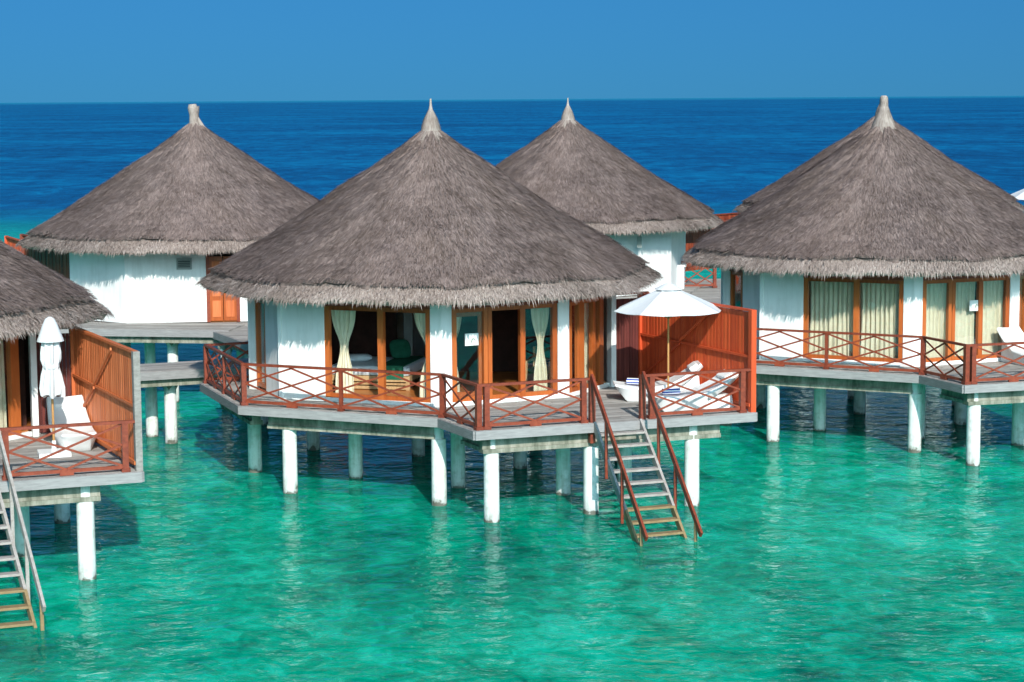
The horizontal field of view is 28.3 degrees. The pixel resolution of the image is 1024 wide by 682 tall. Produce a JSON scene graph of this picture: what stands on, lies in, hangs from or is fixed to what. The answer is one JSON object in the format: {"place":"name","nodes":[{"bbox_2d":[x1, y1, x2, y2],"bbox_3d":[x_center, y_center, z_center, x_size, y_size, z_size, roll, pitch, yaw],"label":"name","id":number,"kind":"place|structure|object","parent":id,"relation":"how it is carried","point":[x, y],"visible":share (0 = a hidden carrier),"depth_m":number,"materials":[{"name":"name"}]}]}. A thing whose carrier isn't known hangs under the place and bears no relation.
{"place":"outdoors","nodes":[
{"label":"outdoors","id":0,"kind":"place"},
{"bbox_2d":[0,96,1023,681],"bbox_3d":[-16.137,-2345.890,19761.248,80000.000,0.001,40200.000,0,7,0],"label":"sea water","id":1,"kind":"structure","parent":0,"point":[848,544],"depth_m":42.55,"materials":[{"name":"teal liquid"}]},
{"bbox_2d":[0,431,144,580],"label":"timber deck","id":2,"kind":"structure","parent":1,"relation":"in","point":[81,490],"depth_m":38.40,"materials":[{"name":"wood"}]},
{"bbox_2d":[0,432,45,630],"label":"water stair","id":3,"kind":"object","parent":2,"relation":"attached to","point":[24,589],"visible":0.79,"depth_m":35.74,"materials":[{"name":"grey wood"}]},
{"bbox_2d":[37,317,71,458],"bbox_3d":[-9.074,0.895,40.080,0.620,2.760,0.620,-2,7,-17],"label":"closed parasol","id":4,"kind":"object","parent":2,"relation":"on","point":[50,339],"visible":0.96,"depth_m":39.90,"materials":[{"name":"white fabric"}]},
{"bbox_2d":[0,239,114,440],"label":"water villa","id":5,"kind":"object","parent":2,"relation":"on","point":[34,294],"visible":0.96,"depth_m":41.93,"materials":[{"name":"grey plant"}]},
{"bbox_2d":[0,338,6,431],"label":"curtain","id":6,"kind":"object","parent":5,"relation":"hanging from","point":[3,419],"visible":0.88,"depth_m":42.08,"materials":[{"name":"beige fabric"}]},
{"bbox_2d":[0,336,21,435],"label":"window","id":7,"kind":"structure","parent":5,"relation":"in","point":[12,349],"depth_m":42.07,"materials":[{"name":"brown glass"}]},
{"bbox_2d":[0,420,134,480],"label":"deck railing","id":8,"kind":"object","parent":2,"relation":"on","point":[123,466],"visible":0.94,"depth_m":38.00,"materials":[{"name":"brown wood"}]},
{"bbox_2d":[46,395,96,450],"bbox_3d":[-8.944,1.686,41.296,0.854,0.900,2.028,-3,7,-20],"label":"sun lounger","id":9,"kind":"object","parent":2,"relation":"on","point":[69,409],"visible":0.71,"depth_m":41.65,"materials":[{"name":"white fabric"}]},
{"bbox_2d":[36,326,142,471],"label":"privacy wall","id":10,"kind":"structure","parent":2,"relation":"on","point":[103,378],"depth_m":40.60,"materials":[{"name":"brown wood"}]},
{"bbox_2d":[60,322,244,401],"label":"walkway","id":11,"kind":"structure","parent":1,"relation":"in","point":[172,336],"depth_m":60.36,"materials":[{"name":"grey wood"}]},
{"bbox_2d":[94,321,248,363],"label":"timber deck","id":12,"kind":"structure","parent":1,"relation":"in","point":[149,350],"depth_m":62.47,"materials":[{"name":"paint"}]},
{"bbox_2d":[4,236,19,250],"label":"privacy wall","id":13,"kind":"structure","parent":12,"relation":"on","point":[11,241],"depth_m":71.16,"materials":[{"name":"orange wood"}]},
{"bbox_2d":[20,234,69,279],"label":"privacy wall","id":14,"kind":"structure","parent":12,"relation":"on","point":[58,263],"depth_m":64.58,"materials":[{"name":"brown wood"}]},
{"bbox_2d":[15,104,318,322],"bbox_3d":[-10.172,-4.312,65.546,11.284,6.630,11.221,-1,7,-3],"label":"water villa","id":15,"kind":"object","parent":12,"relation":"on","point":[156,233],"visible":0.81,"depth_m":62.01,"materials":[{"name":"grey plant"}]},
{"bbox_2d":[206,253,239,321],"bbox_3d":[-8.813,-1.813,61.949,1.000,2.460,0.140,-1,7,-5],"label":"door","id":16,"kind":"structure","parent":15,"relation":"in","point":[214,303],"depth_m":62.00,"materials":[{"name":"orange wood"}]},
{"bbox_2d":[212,325,267,424],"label":"walkway","id":17,"kind":"structure","parent":1,"relation":"in","point":[239,334],"depth_m":58.99,"materials":[{"name":"wood"}]},
{"bbox_2d":[200,371,757,522],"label":"timber deck","id":18,"kind":"structure","parent":1,"relation":"in","point":[563,438],"depth_m":45.22,"materials":[{"name":"concrete"}]},
{"bbox_2d":[203,341,595,443],"bbox_3d":[-3.551,1.224,46.435,11.486,1.428,3.324,6,9,41],"label":"deck railing","id":19,"kind":"object","parent":18,"relation":"on","point":[476,424],"visible":0.94,"depth_m":44.94,"materials":[{"name":"brown wood"}]},
{"bbox_2d":[194,99,664,407],"bbox_3d":[-1.969,-2.460,50.035,11.641,6.970,11.675,0,7,0],"label":"water villa","id":20,"kind":"object","parent":18,"relation":"on","point":[437,225],"visible":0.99,"depth_m":47.25,"materials":[{"name":"grey plant"}]},
{"bbox_2d":[255,300,265,388],"bbox_3d":[-5.987,0.051,48.806,0.120,2.130,0.665,-4,8,-26],"label":"window","id":21,"kind":"structure","parent":20,"relation":"in","point":[257,305],"depth_m":48.99,"materials":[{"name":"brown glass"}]},
{"bbox_2d":[331,310,355,392],"bbox_3d":[-3.886,0.144,47.145,0.639,2.190,0.076,2,7,22],"label":"curtain","id":22,"kind":"object","parent":20,"relation":"hanging from","point":[343,321],"visible":0.8,"depth_m":47.13,"materials":[{"name":"beige fabric"}]},
{"bbox_2d":[324,306,430,402],"bbox_3d":[-3.074,0.289,46.637,2.675,2.130,0.120,2,7,22],"label":"window","id":23,"kind":"structure","parent":20,"relation":"in","point":[381,335],"depth_m":46.57,"materials":[{"name":"brown wood"}]},
{"bbox_2d":[332,356,425,390],"bbox_3d":[-3.195,0.753,49.029,2.000,0.585,1.905,1,7,12],"label":"bed","id":24,"kind":"object","parent":20,"relation":"on","point":[413,363],"visible":0.4,"depth_m":48.17,"materials":[{"name":"brown wood"}]},
{"bbox_2d":[349,353,371,361],"bbox_3d":[-3.747,0.401,48.989,0.760,0.180,0.520,-2,7,-11],"label":"pillow","id":25,"kind":"object","parent":24,"relation":"on","point":[359,357],"visible":0.62,"depth_m":48.79,"materials":[{"name":"fabric"}]},
{"bbox_2d":[390,339,410,357],"bbox_3d":[-2.719,0.196,49.469,0.540,0.500,0.160,-4,-14,-26],"label":"pillow","id":26,"kind":"object","parent":24,"relation":"on","point":[400,348],"visible":1,"depth_m":49.40,"materials":[{"name":"green fabric"}]},
{"bbox_2d":[414,313,425,396],"bbox_3d":[-2.035,0.221,46.389,0.480,2.190,0.097,2,7,22],"label":"curtain","id":27,"kind":"object","parent":20,"relation":"hanging from","point":[419,318],"visible":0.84,"depth_m":46.36,"materials":[{"name":"beige fabric"}]},
{"bbox_2d":[457,317,461,391],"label":"curtain","id":28,"kind":"object","parent":20,"relation":"hanging from","point":[458,329],"visible":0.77,"depth_m":46.35,"materials":[{"name":"beige fabric"}]},
{"bbox_2d":[456,312,481,396],"bbox_3d":[-1.020,0.318,46.450,0.710,1.970,0.050,-4,8,-27],"label":"sliding door","id":29,"kind":"structure","parent":20,"relation":"in","point":[460,394],"depth_m":46.50,"materials":[{"name":"brown wood"}]},
{"bbox_2d":[465,333,478,345],"bbox_3d":[-0.905,-0.033,46.296,0.340,0.280,0.068,-4,8,-27],"label":"notice","id":30,"kind":"object","parent":20,"relation":"attached to","point":[471,339],"visible":1,"depth_m":46.31,"materials":[{"name":"white paper"}]},
{"bbox_2d":[451,303,557,401],"bbox_3d":[-0.180,0.255,46.756,2.710,2.130,0.120,-4,8,-27],"label":"door frame","id":31,"kind":"structure","parent":20,"relation":"in","point":[486,312],"depth_m":46.74,"materials":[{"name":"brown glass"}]},
{"bbox_2d":[526,346,550,387],"bbox_3d":[0.730,0.610,48.580,0.660,0.922,0.694,2,7,20],"label":"armchair","id":32,"kind":"object","parent":20,"relation":"on","point":[546,354],"visible":0.38,"depth_m":48.73,"materials":[{"name":"teal fabric"}]},
{"bbox_2d":[531,308,548,390],"bbox_3d":[0.659,0.088,47.352,0.500,2.190,0.095,-4,8,-27],"label":"curtain","id":33,"kind":"object","parent":20,"relation":"hanging from","point":[539,316],"visible":0.92,"depth_m":47.35,"materials":[{"name":"beige fabric"}]},
{"bbox_2d":[584,303,588,382],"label":"curtain","id":34,"kind":"object","parent":20,"relation":"hanging from","point":[586,340],"visible":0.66,"depth_m":48.62,"materials":[{"name":"beige fabric"}]},
{"bbox_2d":[569,296,603,392],"bbox_3d":[1.727,0.067,48.228,0.120,2.130,1.670,4,8,30],"label":"window","id":35,"kind":"structure","parent":20,"relation":"in","point":[596,309],"depth_m":48.40,"materials":[{"name":"brown wood"}]},
{"bbox_2d":[590,371,702,545],"bbox_3d":[2.773,2.701,42.479,1.253,3.700,3.530,-2,7,-16],"label":"water stair","id":36,"kind":"object","parent":18,"relation":"attached to","point":[604,446],"visible":0.85,"depth_m":42.55,"materials":[{"name":"brown wood"}]},
{"bbox_2d":[613,361,702,401],"bbox_3d":[3.374,0.920,47.063,2.035,0.888,0.854,-1,7,-2],"label":"sun lounger","id":37,"kind":"object","parent":18,"relation":"on","point":[629,392],"visible":0.48,"depth_m":46.80,"materials":[{"name":"white fabric"}]},
{"bbox_2d":[626,378,638,384],"bbox_3d":[2.857,0.935,47.044,0.400,0.148,0.170,2,7,20],"label":"rolled towel","id":38,"kind":"object","parent":37,"relation":"on","point":[633,381],"visible":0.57,"depth_m":47.00,"materials":[{"name":"fabric"}]},
{"bbox_2d":[614,278,720,386],"bbox_3d":[3.560,0.004,46.279,2.365,2.890,2.365,1,7,11],"label":"parasol","id":39,"kind":"object","parent":18,"relation":"on","point":[668,300],"visible":0.85,"depth_m":45.61,"materials":[{"name":"white fabric"}]},
{"bbox_2d":[608,291,756,411],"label":"privacy wall","id":40,"kind":"structure","parent":18,"relation":"on","point":[725,338],"depth_m":47.48,"materials":[{"name":"brown wood"}]},
{"bbox_2d":[646,369,738,411],"bbox_3d":[4.019,1.116,45.646,2.067,0.825,0.854,-3,7,-18],"label":"sun lounger","id":41,"kind":"object","parent":18,"relation":"on","point":[697,400],"visible":0.63,"depth_m":45.47,"materials":[{"name":"white fabric"}]},
{"bbox_2d":[662,387,679,394],"bbox_3d":[3.558,1.120,45.455,0.400,0.148,0.170,-2,7,-10],"label":"rolled towel","id":42,"kind":"object","parent":41,"relation":"on","point":[672,391],"visible":0.86,"depth_m":45.39,"materials":[{"name":"fabric"}]},
{"bbox_2d":[639,368,750,418],"bbox_3d":[4.055,1.228,44.697,2.720,1.128,0.165,-3,7,-20],"label":"deck railing","id":43,"kind":"object","parent":18,"relation":"on","point":[741,407],"visible":0.98,"depth_m":44.63,"materials":[{"name":"brown wood"}]},
{"bbox_2d":[720,358,1023,465],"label":"timber deck","id":44,"kind":"structure","parent":1,"relation":"in","point":[968,401],"depth_m":51.97,"materials":[{"name":"concrete"}]},
{"bbox_2d":[681,96,1023,366],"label":"water villa","id":45,"kind":"object","parent":44,"relation":"on","point":[884,199],"visible":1,"depth_m":53.41,"materials":[{"name":"grey plant"}]},
{"bbox_2d":[730,271,742,310],"bbox_3d":[6.160,-0.824,55.445,0.120,2.130,0.665,-3,7,-22],"label":"window","id":46,"kind":"structure","parent":45,"relation":"in","point":[732,274],"depth_m":55.59,"materials":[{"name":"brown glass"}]},
{"bbox_2d":[809,281,853,355],"bbox_3d":[8.450,-0.696,53.480,1.341,2.190,0.092,3,8,26],"label":"curtain","id":47,"kind":"object","parent":45,"relation":"hanging from","point":[831,306],"visible":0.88,"depth_m":53.49,"materials":[{"name":"beige fabric"}]},
{"bbox_2d":[803,277,903,362],"bbox_3d":[8.914,-0.561,53.079,2.675,2.130,0.120,3,8,26],"label":"window","id":48,"kind":"structure","parent":45,"relation":"in","point":[857,284],"depth_m":52.99,"materials":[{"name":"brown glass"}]},
{"bbox_2d":[860,283,898,357],"bbox_3d":[9.618,-0.637,52.912,1.180,2.190,0.095,3,8,26],"label":"curtain","id":49,"kind":"object","parent":45,"relation":"hanging from","point":[879,308],"visible":0.84,"depth_m":52.93,"materials":[{"name":"beige fabric"}]},
{"bbox_2d":[926,283,946,357],"bbox_3d":[10.931,-0.633,52.804,0.810,2.190,0.096,-3,7,-23],"label":"curtain","id":50,"kind":"object","parent":45,"relation":"hanging from","point":[936,312],"visible":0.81,"depth_m":52.85,"materials":[{"name":"beige fabric"}]},
{"bbox_2d":[955,282,974,355],"bbox_3d":[11.747,-0.679,53.144,0.820,2.190,0.096,-3,7,-23],"label":"curtain","id":51,"kind":"object","parent":45,"relation":"hanging from","point":[964,318],"visible":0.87,"depth_m":53.17,"materials":[{"name":"beige fabric"}]},
{"bbox_2d":[922,276,1009,361],"bbox_3d":[11.809,-0.571,52.998,2.710,2.130,0.120,-3,7,-23],"label":"window","id":52,"kind":"structure","parent":45,"relation":"in","point":[951,283],"depth_m":52.88,"materials":[{"name":"brown wood"}]},
{"bbox_2d":[969,300,978,310],"bbox_3d":[12.099,-0.923,53.022,0.340,0.280,0.068,-3,7,-23],"label":"notice","id":53,"kind":"object","parent":45,"relation":"attached to","point":[973,305],"visible":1,"depth_m":53.02,"materials":[{"name":"white paper"}]},
{"bbox_2d":[976,280,1002,353],"bbox_3d":[12.568,-0.725,53.484,0.840,2.190,0.096,-3,7,-23],"label":"curtain","id":54,"kind":"object","parent":45,"relation":"hanging from","point":[992,306],"visible":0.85,"depth_m":53.52,"materials":[{"name":"beige fabric"}]},
{"bbox_2d":[1019,275,1023,332],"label":"window","id":55,"kind":"structure","parent":45,"relation":"in","point":[1021,302],"depth_m":53.95,"materials":[{"name":"brown glass"}]},
{"bbox_2d":[756,328,1023,384],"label":"deck railing","id":56,"kind":"object","parent":44,"relation":"on","point":[970,362],"visible":0.55,"depth_m":51.05,"materials":[{"name":"brown wood"}]},
{"bbox_2d":[996,326,1023,365],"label":"sun lounger","id":57,"kind":"object","parent":44,"relation":"on","point":[1012,334],"visible":0.88,"depth_m":53.14,"materials":[{"name":"white fabric"}]},
{"bbox_2d":[0,0,1023,102],"label":"sky","id":58,"kind":"structure","parent":0,"point":[51,50],"materials":[{"name":"blue"}]},
{"label":"seabed","id":59,"kind":"structure","parent":0,"visible":0},
{"bbox_2d":[66,358,248,443],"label":"walkway","id":60,"kind":"structure","parent":59,"relation":"on","point":[169,377],"depth_m":53.64,"materials":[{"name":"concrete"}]},
{"bbox_2d":[616,281,703,298],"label":"timber deck","id":61,"kind":"structure","parent":59,"relation":"on","point":[690,289],"depth_m":71.76,"materials":[{"name":"paint"}]},
{"bbox_2d":[496,98,723,296],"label":"water villa","id":62,"kind":"object","parent":61,"relation":"on","point":[570,164],"visible":0.58,"depth_m":70.13,"materials":[{"name":"grey plant"}]},
{"bbox_2d":[637,235,641,247],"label":"wall lamp","id":63,"kind":"object","parent":62,"relation":"attached to","point":[639,241],"visible":1,"depth_m":68.98,"materials":[{"name":"grey metal"}]},
{"bbox_2d":[686,220,727,242],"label":"privacy wall","id":64,"kind":"structure","parent":62,"relation":"attached to","point":[691,237],"depth_m":74.55,"materials":[{"name":"brown wood"}]},
{"bbox_2d":[677,264,685,288],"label":"wall","id":65,"kind":"structure","parent":61,"relation":"on","point":[680,275],"depth_m":71.97,"materials":[{"name":"white paint"}]},
{"bbox_2d":[686,279,720,303],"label":"walkway","id":66,"kind":"structure","parent":59,"relation":"on","point":[709,294],"depth_m":71.36,"materials":[{"name":"wood"}]},
{"bbox_2d":[681,261,716,287],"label":"walkway railing","id":67,"kind":"object","parent":66,"relation":"on","point":[714,283],"visible":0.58,"depth_m":72.97,"materials":[{"name":"red wood"}]},
{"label":"sun terrace","id":68,"kind":"object","parent":59,"relation":"on","visible":0},
{"bbox_2d":[1011,189,1023,199],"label":"parasol","id":69,"kind":"object","parent":68,"relation":"on","point":[1018,195],"visible":0.67,"depth_m":82.91,"materials":[{"name":"white fabric"}]},
{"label":"timber deck","id":70,"kind":"object","parent":59,"relation":"on","visible":0},
{"bbox_2d":[686,212,740,270],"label":"privacy wall","id":71,"kind":"structure","parent":70,"relation":"on","point":[724,216],"depth_m":82.47,"materials":[{"name":"red wood"}]},
{"bbox_2d":[733,105,1023,214],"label":"water villa","id":72,"kind":"object","parent":70,"relation":"on","point":[767,190],"visible":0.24,"depth_m":79.35,"materials":[{"name":"grey plant"}]}
]}

